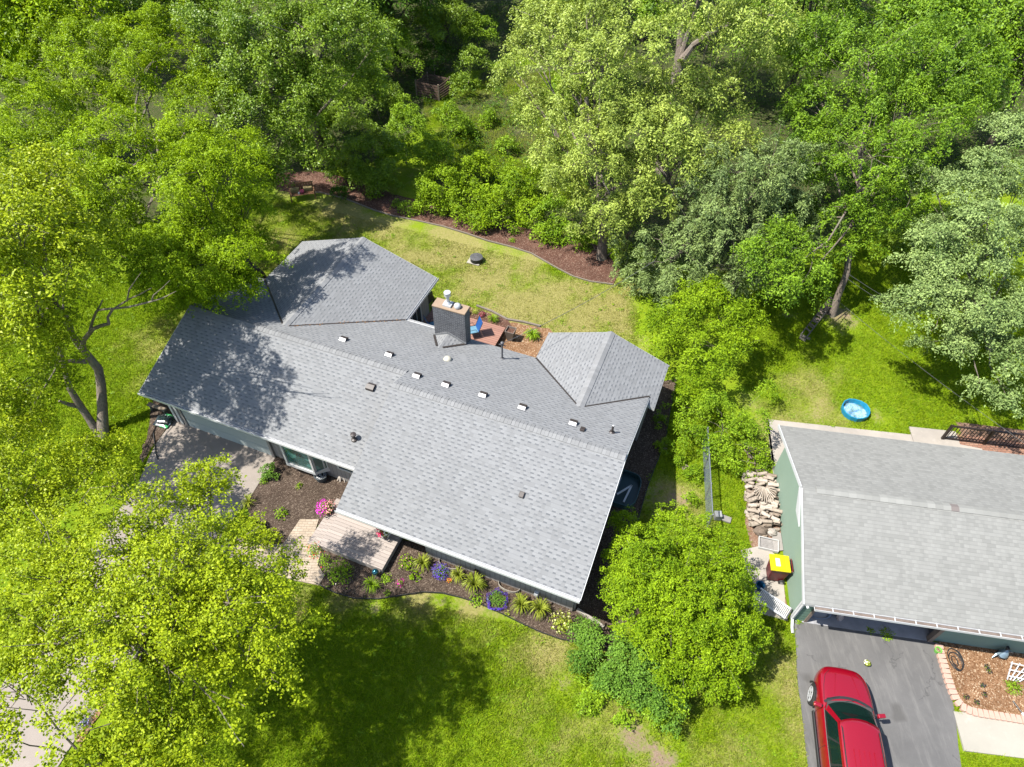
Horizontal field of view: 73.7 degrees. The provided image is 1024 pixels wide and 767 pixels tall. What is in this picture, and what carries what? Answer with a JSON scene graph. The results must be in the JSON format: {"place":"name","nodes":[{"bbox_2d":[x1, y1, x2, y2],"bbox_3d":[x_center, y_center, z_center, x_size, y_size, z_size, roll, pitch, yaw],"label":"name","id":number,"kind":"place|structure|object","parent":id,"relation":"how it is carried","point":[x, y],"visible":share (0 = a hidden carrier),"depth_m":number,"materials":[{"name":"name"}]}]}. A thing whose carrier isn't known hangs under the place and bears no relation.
{"place":"outdoors","nodes":[
{"label":"outdoors","id":0,"kind":"place"},
{"bbox_2d":[0,420,274,766],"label":"garage driveway","id":1,"kind":"structure","parent":0,"point":[177,444],"depth_m":28.09,"materials":[{"name":"concrete"}]},
{"bbox_2d":[221,519,323,585],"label":"paver path","id":2,"kind":"structure","parent":0,"point":[306,528],"depth_m":26.35,"materials":[{"name":"beige stone"}]},
{"bbox_2d":[0,0,1023,766],"bbox_3d":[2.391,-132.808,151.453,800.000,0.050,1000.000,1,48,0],"label":"lawn","id":3,"kind":"structure","parent":0,"point":[734,386],"depth_m":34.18,"materials":[{"name":"green plant"}]},
{"bbox_2d":[0,0,124,158],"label":"broadleaf tree","id":4,"kind":"object","parent":3,"relation":"on","point":[18,12],"visible":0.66,"depth_m":36.83,"materials":[{"name":"green plant"}]},
{"bbox_2d":[0,416,145,584],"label":"maple tree","id":5,"kind":"object","parent":3,"relation":"on","point":[10,457],"visible":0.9,"depth_m":21.77,"materials":[{"name":"green plant"}]},
{"bbox_2d":[0,137,175,457],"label":"maple tree","id":6,"kind":"object","parent":3,"relation":"on","point":[24,199],"visible":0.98,"depth_m":23.49,"materials":[{"name":"green plant"}]},
{"bbox_2d":[0,629,247,766],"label":"maple tree","id":7,"kind":"object","parent":3,"relation":"on","point":[80,759],"visible":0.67,"depth_m":16.08,"materials":[{"name":"green plant"}]},
{"bbox_2d":[0,0,281,295],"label":"ash tree","id":8,"kind":"object","parent":3,"relation":"on","point":[109,88],"visible":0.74,"depth_m":33.68,"materials":[{"name":"green plant"}]},
{"bbox_2d":[139,400,172,461],"bbox_3d":[-15.515,1.822,30.463,1.490,0.001,3.972,-7,49,-7],"label":"mulch bed","id":9,"kind":"object","parent":3,"relation":"on","point":[156,430],"visible":0.61,"depth_m":30.22,"materials":[{"name":"brown wood"}]},
{"bbox_2d":[153,413,175,427],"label":"soil bags","id":10,"kind":"object","parent":9,"relation":"on","point":[165,420],"visible":1,"depth_m":30.30,"materials":[{"name":"plastic"}]},
{"bbox_2d":[0,452,333,766],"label":"maple tree","id":11,"kind":"object","parent":3,"relation":"on","point":[211,612],"visible":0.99,"depth_m":16.91,"materials":[{"name":"green plant"}]},
{"bbox_2d":[96,0,243,117],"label":"broadleaf tree","id":12,"kind":"object","parent":3,"relation":"on","point":[134,5],"visible":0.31,"depth_m":42.39,"materials":[{"name":"green plant"}]},
{"bbox_2d":[97,122,292,328],"bbox_3d":[-12.717,-5.476,30.227,6.315,10.465,8.348,31,55,24],"label":"ash tree","id":13,"kind":"object","parent":3,"relation":"on","point":[180,248],"visible":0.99,"depth_m":27.94,"materials":[{"name":"green plant"}]},
{"bbox_2d":[169,0,404,190],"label":"maple tree","id":14,"kind":"object","parent":3,"relation":"on","point":[309,85],"visible":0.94,"depth_m":35.40,"materials":[{"name":"green plant"}]},
{"bbox_2d":[246,456,347,543],"bbox_3d":[-8.761,5.102,27.632,4.514,0.001,4.114,15,50,13],"label":"mulch bed","id":15,"kind":"object","parent":3,"relation":"on","point":[298,504],"visible":0.52,"depth_m":28.03,"materials":[{"name":"brown wood"}]},
{"bbox_2d":[233,514,283,550],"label":"bush","id":16,"kind":"object","parent":15,"relation":"on","point":[257,524],"visible":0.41,"depth_m":26.45,"materials":[{"name":"green plant"}]},
{"bbox_2d":[257,462,278,480],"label":"bush","id":17,"kind":"object","parent":15,"relation":"on","point":[269,473],"visible":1,"depth_m":28.41,"materials":[{"name":"green plant"}]},
{"bbox_2d":[288,181,315,202],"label":"garden bench","id":18,"kind":"object","parent":3,"relation":"on","point":[295,190],"visible":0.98,"depth_m":42.05,"materials":[{"name":"brown wood"}]},
{"bbox_2d":[274,56,352,144],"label":"shrub","id":19,"kind":"object","parent":3,"relation":"on","point":[324,114],"visible":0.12,"depth_m":42.64,"materials":[{"name":"green plant"}]},
{"bbox_2d":[318,81,369,149],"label":"broadleaf tree","id":20,"kind":"object","parent":3,"relation":"on","point":[332,110],"visible":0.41,"depth_m":43.11,"materials":[{"name":"green plant"}]},
{"bbox_2d":[310,108,378,185],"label":"shrub","id":21,"kind":"object","parent":3,"relation":"on","point":[367,123],"visible":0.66,"depth_m":42.68,"materials":[{"name":"green plant"}]},
{"bbox_2d":[307,498,401,572],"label":"porch deck","id":22,"kind":"structure","parent":3,"relation":"on","point":[361,543],"depth_m":26.37,"materials":[{"name":"brown wood"}]},
{"bbox_2d":[316,499,335,516],"bbox_3d":[-7.361,4.960,27.172,0.867,0.697,0.754,1,48,0],"label":"flower pot","id":23,"kind":"object","parent":22,"relation":"on","point":[326,509],"visible":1,"depth_m":27.07,"materials":[{"name":"pink plant"}]},
{"bbox_2d":[344,78,403,118],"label":"shrub","id":24,"kind":"object","parent":3,"relation":"on","point":[380,98],"visible":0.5,"depth_m":47.77,"materials":[{"name":"green plant"}]},
{"bbox_2d":[342,18,424,100],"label":"broadleaf tree","id":25,"kind":"object","parent":3,"relation":"on","point":[404,41],"visible":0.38,"depth_m":49.27,"materials":[{"name":"green plant"}]},
{"bbox_2d":[364,41,414,76],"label":"shrub","id":26,"kind":"object","parent":3,"relation":"on","point":[399,55],"visible":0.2,"depth_m":51.28,"materials":[{"name":"green plant"}]},
{"bbox_2d":[341,0,447,71],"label":"broadleaf tree","id":27,"kind":"object","parent":3,"relation":"on","point":[385,6],"visible":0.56,"depth_m":49.44,"materials":[{"name":"green plant"}]},
{"bbox_2d":[380,91,420,118],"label":"shrub","id":28,"kind":"object","parent":3,"relation":"on","point":[405,97],"visible":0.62,"depth_m":47.84,"materials":[{"name":"green plant"}]},
{"bbox_2d":[369,99,434,175],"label":"shrub","id":29,"kind":"object","parent":3,"relation":"on","point":[394,125],"visible":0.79,"depth_m":43.85,"materials":[{"name":"green plant"}]},
{"bbox_2d":[137,237,668,610],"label":"house","id":30,"kind":"structure","parent":3,"relation":"on","point":[446,438],"depth_m":27.12,"materials":[{"name":"grey tile"}]},
{"bbox_2d":[181,410,271,454],"bbox_3d":[-12.298,1.790,29.121,4.388,2.105,0.040,17,50,14],"label":"garage door","id":31,"kind":"structure","parent":30,"relation":"in","point":[206,425],"depth_m":29.46,"materials":[{"name":"green paint"}]},
{"bbox_2d":[279,445,329,474],"bbox_3d":[-8.601,2.865,27.805,2.080,1.960,0.505,17,50,14],"label":"bay window","id":32,"kind":"structure","parent":30,"relation":"in","point":[312,465],"depth_m":27.87,"materials":[{"name":"white glass"}]},
{"bbox_2d":[612,469,640,509],"bbox_3d":[4.795,4.486,28.341,0.915,0.520,1.730,17,50,14],"label":"window well","id":33,"kind":"object","parent":30,"relation":"attached to","point":[628,490],"depth_m":28.35,"materials":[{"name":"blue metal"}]},
{"bbox_2d":[407,37,455,74],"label":"shrub","id":34,"kind":"object","parent":3,"relation":"on","point":[440,49],"visible":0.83,"depth_m":52.64,"materials":[{"name":"green plant"}]},
{"bbox_2d":[415,72,450,100],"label":"compost bin","id":35,"kind":"object","parent":3,"relation":"on","point":[430,86],"visible":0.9,"depth_m":51.31,"materials":[{"name":"brown wood"}]},
{"bbox_2d":[396,0,477,61],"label":"broadleaf tree","id":36,"kind":"object","parent":3,"relation":"on","point":[434,23],"visible":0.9,"depth_m":52.72,"materials":[{"name":"green plant"}]},
{"bbox_2d":[412,109,471,171],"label":"shrub","id":37,"kind":"object","parent":3,"relation":"on","point":[442,146],"visible":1,"depth_m":43.06,"materials":[{"name":"green plant"}]},
{"bbox_2d":[430,101,459,121],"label":"shrub","id":38,"kind":"object","parent":3,"relation":"on","point":[446,108],"visible":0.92,"depth_m":48.94,"materials":[{"name":"green plant"}]},
{"bbox_2d":[276,171,620,284],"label":"mulch bed","id":39,"kind":"object","parent":3,"relation":"on","point":[572,260],"visible":0.6,"depth_m":40.38,"materials":[{"name":"brown wood"}]},
{"bbox_2d":[332,123,405,195],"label":"shrub","id":40,"kind":"object","parent":39,"relation":"on","point":[364,143],"visible":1,"depth_m":41.60,"materials":[{"name":"green plant"}]},
{"bbox_2d":[411,163,471,226],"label":"shrub","id":41,"kind":"object","parent":39,"relation":"on","point":[427,190],"visible":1,"depth_m":40.51,"materials":[{"name":"green plant"}]},
{"bbox_2d":[462,183,530,233],"bbox_3d":[-0.936,-10.454,40.143,4.163,2.593,3.265,1,48,0],"label":"shrub","id":42,"kind":"object","parent":39,"relation":"on","point":[485,211],"visible":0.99,"depth_m":39.74,"materials":[{"name":"green plant"}]},
{"bbox_2d":[526,191,584,248],"bbox_3d":[2.514,-9.573,39.474,3.366,2.481,4.004,1,48,0],"label":"shrub","id":43,"kind":"object","parent":39,"relation":"on","point":[542,226],"visible":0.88,"depth_m":39.13,"materials":[{"name":"green plant"}]},
{"bbox_2d":[485,0,682,262],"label":"silver maple tree","id":44,"kind":"object","parent":39,"relation":"on","point":[588,47],"visible":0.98,"depth_m":33.72,"materials":[{"name":"green plant"}]},
{"bbox_2d":[577,230,640,273],"bbox_3d":[5.679,-7.641,38.412,2.235,1.593,3.994,-30,55,-25],"label":"shrub","id":45,"kind":"object","parent":39,"relation":"on","point":[586,241],"visible":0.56,"depth_m":38.12,"materials":[{"name":"green plant"}]},
{"bbox_2d":[423,308,504,345],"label":"deck","id":46,"kind":"structure","parent":3,"relation":"on","point":[491,334],"depth_m":34.12,"materials":[{"name":"brown wood"}]},
{"bbox_2d":[315,191,612,284],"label":"garden edging","id":47,"kind":"object","parent":3,"relation":"on","point":[471,235],"visible":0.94,"depth_m":40.05,"materials":[{"name":"stone"}]},
{"bbox_2d":[318,540,616,652],"bbox_3d":[-1.931,7.455,25.630,12.243,0.001,2.912,10,49,8],"label":"mulch bed","id":48,"kind":"object","parent":3,"relation":"on","point":[354,586],"visible":0.55,"depth_m":25.48,"materials":[{"name":"brown soil"}]},
{"bbox_2d":[321,555,354,588],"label":"peony bush","id":49,"kind":"object","parent":48,"relation":"on","point":[332,574],"visible":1,"depth_m":25.54,"materials":[{"name":"green plant"}]},
{"bbox_2d":[315,582,573,641],"bbox_3d":[-2.370,8.111,24.997,10.138,0.090,0.867,9,49,7],"label":"garden edging","id":50,"kind":"object","parent":48,"relation":"on","point":[447,594],"visible":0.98,"depth_m":25.12,"materials":[{"name":"black plastic"}]},
{"bbox_2d":[459,569,488,593],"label":"daylily","id":51,"kind":"object","parent":48,"relation":"on","point":[476,580],"visible":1,"depth_m":25.26,"materials":[{"name":"green plant"}]},
{"bbox_2d":[510,592,533,613],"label":"daylily","id":52,"kind":"object","parent":48,"relation":"on","point":[521,603],"visible":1,"depth_m":24.73,"materials":[{"name":"green plant"}]},
{"bbox_2d":[530,596,551,621],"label":"daylily","id":53,"kind":"object","parent":48,"relation":"on","point":[540,607],"visible":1,"depth_m":24.65,"materials":[{"name":"green plant"}]},
{"bbox_2d":[548,610,573,636],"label":"hydrangea shrub","id":54,"kind":"object","parent":48,"relation":"on","point":[559,628],"visible":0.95,"depth_m":24.34,"materials":[{"name":"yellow plant"}]},
{"bbox_2d":[444,43,493,97],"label":"shrub","id":55,"kind":"object","parent":3,"relation":"on","point":[466,51],"visible":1,"depth_m":51.09,"materials":[{"name":"green plant"}]},
{"bbox_2d":[445,105,498,140],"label":"shrub","id":56,"kind":"object","parent":3,"relation":"on","point":[489,116],"visible":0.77,"depth_m":47.99,"materials":[{"name":"green plant"}]},
{"bbox_2d":[443,148,501,210],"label":"shrub","id":57,"kind":"object","parent":3,"relation":"on","point":[474,157],"visible":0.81,"depth_m":41.80,"materials":[{"name":"green plant"}]},
{"bbox_2d":[453,11,501,46],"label":"shrub","id":58,"kind":"object","parent":3,"relation":"on","point":[482,19],"visible":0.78,"depth_m":54.58,"materials":[{"name":"green plant"}]},
{"bbox_2d":[463,304,510,329],"bbox_3d":[-1.310,-3.369,35.341,3.327,0.001,0.902,21,51,17],"label":"mulch bed","id":59,"kind":"object","parent":3,"relation":"on","point":[502,322],"visible":0.35,"depth_m":35.30,"materials":[{"name":"brown wood"}]},
{"bbox_2d":[494,135,521,156],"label":"shrub","id":60,"kind":"object","parent":3,"relation":"on","point":[514,144],"visible":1,"depth_m":45.72,"materials":[{"name":"green plant"}]},
{"bbox_2d":[492,156,552,223],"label":"shrub","id":61,"kind":"object","parent":3,"relation":"on","point":[509,177],"visible":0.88,"depth_m":40.50,"materials":[{"name":"green plant"}]},
{"bbox_2d":[497,322,552,357],"bbox_3d":[0.693,-2.042,34.187,3.141,0.001,2.640,10,49,8],"label":"mulch bed","id":62,"kind":"object","parent":3,"relation":"on","point":[522,344],"visible":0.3,"depth_m":34.24,"materials":[{"name":"brown wood"}]},
{"bbox_2d":[518,0,633,103],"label":"broadleaf tree","id":63,"kind":"object","parent":3,"relation":"on","point":[590,24],"visible":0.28,"depth_m":44.53,"materials":[{"name":"green plant"}]},
{"bbox_2d":[542,63,611,106],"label":"shrub","id":64,"kind":"object","parent":3,"relation":"on","point":[554,84],"visible":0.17,"depth_m":49.53,"materials":[{"name":"green plant"}]},
{"bbox_2d":[572,674,614,719],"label":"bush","id":65,"kind":"object","parent":3,"relation":"on","point":[591,697],"visible":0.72,"depth_m":22.58,"materials":[{"name":"green plant"}]},
{"bbox_2d":[576,379,676,625],"bbox_3d":[4.991,4.136,28.722,2.631,0.001,12.914,12,49,9],"label":"mulch bed","id":66,"kind":"object","parent":3,"relation":"on","point":[643,455],"visible":0.29,"depth_m":28.44,"materials":[{"name":"brown soil"}]},
{"bbox_2d":[565,616,688,738],"bbox_3d":[3.836,9.309,22.839,4.836,2.088,2.735,25,53,20],"label":"honeysuckle bush","id":67,"kind":"object","parent":3,"relation":"on","point":[624,671],"visible":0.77,"depth_m":22.32,"materials":[{"name":"green plant"}]},
{"bbox_2d":[608,189,657,294],"bbox_3d":[6.261,-7.713,36.135,2.597,5.140,4.436,1,48,0],"label":"cedar tree","id":68,"kind":"object","parent":3,"relation":"on","point":[622,260],"visible":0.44,"depth_m":36.19,"materials":[{"name":"green plant"}]},
{"bbox_2d":[627,260,673,303],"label":"shrub","id":69,"kind":"object","parent":3,"relation":"on","point":[649,268],"visible":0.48,"depth_m":36.09,"materials":[{"name":"green plant"}]},
{"bbox_2d":[610,687,692,734],"bbox_3d":[4.521,10.586,22.273,2.680,1.243,1.492,1,48,0],"label":"bush","id":70,"kind":"object","parent":3,"relation":"on","point":[619,717],"visible":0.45,"depth_m":22.12,"materials":[{"name":"green plant"}]},
{"bbox_2d":[301,0,1023,232],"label":"undergrowth","id":71,"kind":"object","parent":3,"relation":"on","point":[501,93],"visible":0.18,"depth_m":50.46,"materials":[{"name":"green plant"}]},
{"bbox_2d":[620,197,739,312],"bbox_3d":[8.553,-6.121,34.074,4.274,6.087,5.045,-28,54,-24],"label":"cedar tree","id":72,"kind":"object","parent":3,"relation":"on","point":[669,272],"visible":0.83,"depth_m":33.35,"materials":[{"name":"green plant"}]},
{"bbox_2d":[595,498,774,706],"bbox_3d":[5.704,6.965,23.264,5.727,4.640,7.316,1,48,0],"label":"round tree","id":73,"kind":"object","parent":3,"relation":"on","point":[689,627],"visible":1,"depth_m":21.89,"materials":[{"name":"green plant"}]},
{"bbox_2d":[670,450,703,483],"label":"weed","id":74,"kind":"object","parent":3,"relation":"on","point":[675,459],"visible":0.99,"depth_m":28.71,"materials":[{"name":"green plant"}]},
{"bbox_2d":[622,0,766,58],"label":"broadleaf tree","id":75,"kind":"object","parent":3,"relation":"on","point":[648,6],"visible":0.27,"depth_m":46.06,"materials":[{"name":"green plant"}]},
{"bbox_2d":[634,273,770,407],"bbox_3d":[8.488,-2.075,31.744,6.249,4.118,5.515,-35,57,-28],"label":"tall shrub","id":76,"kind":"object","parent":3,"relation":"on","point":[676,335],"visible":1,"depth_m":30.99,"materials":[{"name":"green plant"}]},
{"bbox_2d":[702,427,713,526],"bbox_3d":[8.085,3.845,28.256,0.079,1.180,4.412,7,48,5],"label":"chain link fence","id":77,"kind":"object","parent":3,"relation":"on","point":[709,487],"visible":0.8,"depth_m":28.00,"materials":[{"name":"metal"}]},
{"bbox_2d":[595,0,829,209],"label":"silver maple tree","id":78,"kind":"object","parent":3,"relation":"on","point":[682,144],"visible":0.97,"depth_m":32.34,"materials":[{"name":"green plant"}]},
{"bbox_2d":[656,378,780,478],"bbox_3d":[9.443,1.839,29.263,5.948,2.614,4.476,-8,49,-8],"label":"tall shrub","id":79,"kind":"object","parent":3,"relation":"on","point":[725,449],"visible":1,"depth_m":29.00,"materials":[{"name":"green plant"}]},
{"bbox_2d":[688,158,824,305],"bbox_3d":[11.767,-6.640,33.154,6.913,8.197,4.875,1,48,0],"label":"cedar tree","id":80,"kind":"object","parent":3,"relation":"on","point":[731,205],"visible":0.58,"depth_m":31.79,"materials":[{"name":"green plant"}]},
{"bbox_2d":[665,118,849,263],"bbox_3d":[11.834,-9.074,34.674,9.093,9.295,7.103,1,48,0],"label":"cedar tree","id":81,"kind":"object","parent":3,"relation":"on","point":[786,165],"visible":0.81,"depth_m":31.25,"materials":[{"name":"green plant"}]},
{"bbox_2d":[743,455,775,485],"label":"weed","id":82,"kind":"object","parent":3,"relation":"on","point":[760,461],"visible":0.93,"depth_m":28.86,"materials":[{"name":"green plant"}]},
{"bbox_2d":[745,485,780,549],"bbox_3d":[10.377,5.333,27.736,1.796,0.001,3.486,11,49,9],"label":"dirt patch","id":83,"kind":"object","parent":3,"relation":"on","point":[753,537],"visible":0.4,"depth_m":27.21,"materials":[{"name":"brown soil"}]},
{"bbox_2d":[758,536,778,552],"bbox_3d":[10.046,6.309,26.765,0.760,0.160,0.520,12,49,9],"label":"plastic crate","id":84,"kind":"object","parent":83,"relation":"on","point":[770,542],"visible":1,"depth_m":26.76,"materials":[{"name":"grey plastic"}]},
{"bbox_2d":[741,546,787,620],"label":"side slab","id":85,"kind":"structure","parent":3,"relation":"on","point":[760,557],"depth_m":25.79,"materials":[{"name":"concrete"}]},
{"bbox_2d":[766,554,793,584],"bbox_3d":[9.951,6.958,25.579,0.827,1.054,0.676,6,48,5],"label":"wheelie bin","id":86,"kind":"object","parent":85,"relation":"on","point":[778,568],"visible":1,"depth_m":25.28,"materials":[{"name":"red plastic"}]},
{"bbox_2d":[756,588,791,619],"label":"slatted gate","id":87,"kind":"structure","parent":3,"relation":"on","point":[780,602],"depth_m":24.82,"materials":[{"name":"white paint"}]},
{"bbox_2d":[726,0,893,121],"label":"broadleaf tree","id":88,"kind":"object","parent":3,"relation":"on","point":[841,6],"visible":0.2,"depth_m":44.54,"materials":[{"name":"green plant"}]},
{"bbox_2d":[782,123,872,198],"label":"shrub","id":89,"kind":"object","parent":3,"relation":"on","point":[852,185],"visible":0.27,"depth_m":41.34,"materials":[{"name":"green plant"}]},
{"bbox_2d":[768,419,912,464],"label":"walk","id":90,"kind":"structure","parent":3,"relation":"on","point":[777,445],"depth_m":30.59,"materials":[{"name":"concrete"}]},
{"bbox_2d":[841,399,869,421],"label":"paddling pool","id":91,"kind":"structure","parent":3,"relation":"on","point":[865,409],"depth_m":31.39,"materials":[{"name":"blue plastic"}]},
{"bbox_2d":[726,7,1005,317],"bbox_3d":[16.753,-9.508,32.885,11.589,12.621,15.360,11,49,9],"label":"vine covered tree","id":92,"kind":"object","parent":3,"relation":"on","point":[835,38],"visible":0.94,"depth_m":31.72,"materials":[{"name":"green plant"}]},
{"bbox_2d":[773,424,1023,653],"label":"neighbour house","id":93,"kind":"structure","parent":3,"relation":"on","point":[913,540],"depth_m":23.75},
{"bbox_2d":[879,202,954,261],"bbox_3d":[23.534,-8.727,38.757,5.950,2.902,3.552,-24,53,-21],"label":"shrub","id":94,"kind":"object","parent":3,"relation":"on","point":[901,229],"visible":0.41,"depth_m":38.01,"materials":[{"name":"green plant"}]},
{"bbox_2d":[838,0,1023,163],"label":"broadleaf tree","id":95,"kind":"object","parent":3,"relation":"on","point":[963,10],"visible":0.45,"depth_m":38.26,"materials":[{"name":"green plant"}]},
{"bbox_2d":[909,426,981,449],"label":"walk","id":96,"kind":"structure","parent":3,"relation":"on","point":[927,435],"depth_m":30.45,"materials":[{"name":"concrete"}]},
{"bbox_2d":[868,105,1023,418],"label":"silver leaf tree","id":97,"kind":"object","parent":3,"relation":"on","point":[990,322],"visible":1,"depth_m":28.39,"materials":[{"name":"grey plant"}]},
{"bbox_2d":[939,641,1023,715],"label":"mulch bed","id":98,"kind":"object","parent":3,"relation":"on","point":[971,677],"visible":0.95,"depth_m":23.51,"materials":[{"name":"brown wood"}]},
{"bbox_2d":[953,711,1023,758],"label":"walkway","id":99,"kind":"structure","parent":3,"relation":"on","point":[987,736],"depth_m":22.27,"materials":[{"name":"concrete"}]},
{"bbox_2d":[956,422,1023,441],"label":"dirt patch","id":100,"kind":"object","parent":3,"relation":"on","point":[990,428],"visible":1,"depth_m":30.78,"materials":[{"name":"brown soil"}]},
{"bbox_2d":[957,434,1023,454],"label":"brick strip","id":101,"kind":"object","parent":3,"relation":"on","point":[1003,449],"visible":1,"depth_m":30.20,"materials":[{"name":"red brick"}]},
{"bbox_2d":[941,424,1023,447],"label":"deck railing","id":102,"kind":"object","parent":101,"relation":"on","point":[984,442],"visible":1,"depth_m":29.89,"materials":[{"name":"brown paint"}]},
{"bbox_2d":[968,0,1023,150],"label":"broadleaf tree","id":103,"kind":"object","parent":3,"relation":"on","point":[1006,27],"visible":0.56,"depth_m":42.79,"materials":[{"name":"green plant"}]},
{"bbox_2d":[794,621,960,766],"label":"driveway","id":104,"kind":"structure","parent":0,"point":[912,701],"depth_m":23.27,"materials":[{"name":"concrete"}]},
{"bbox_2d":[807,666,886,766],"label":"parked car","id":105,"kind":"object","parent":104,"relation":"on","point":[847,733],"visible":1,"depth_m":21.38,"materials":[{"name":"red paint"}]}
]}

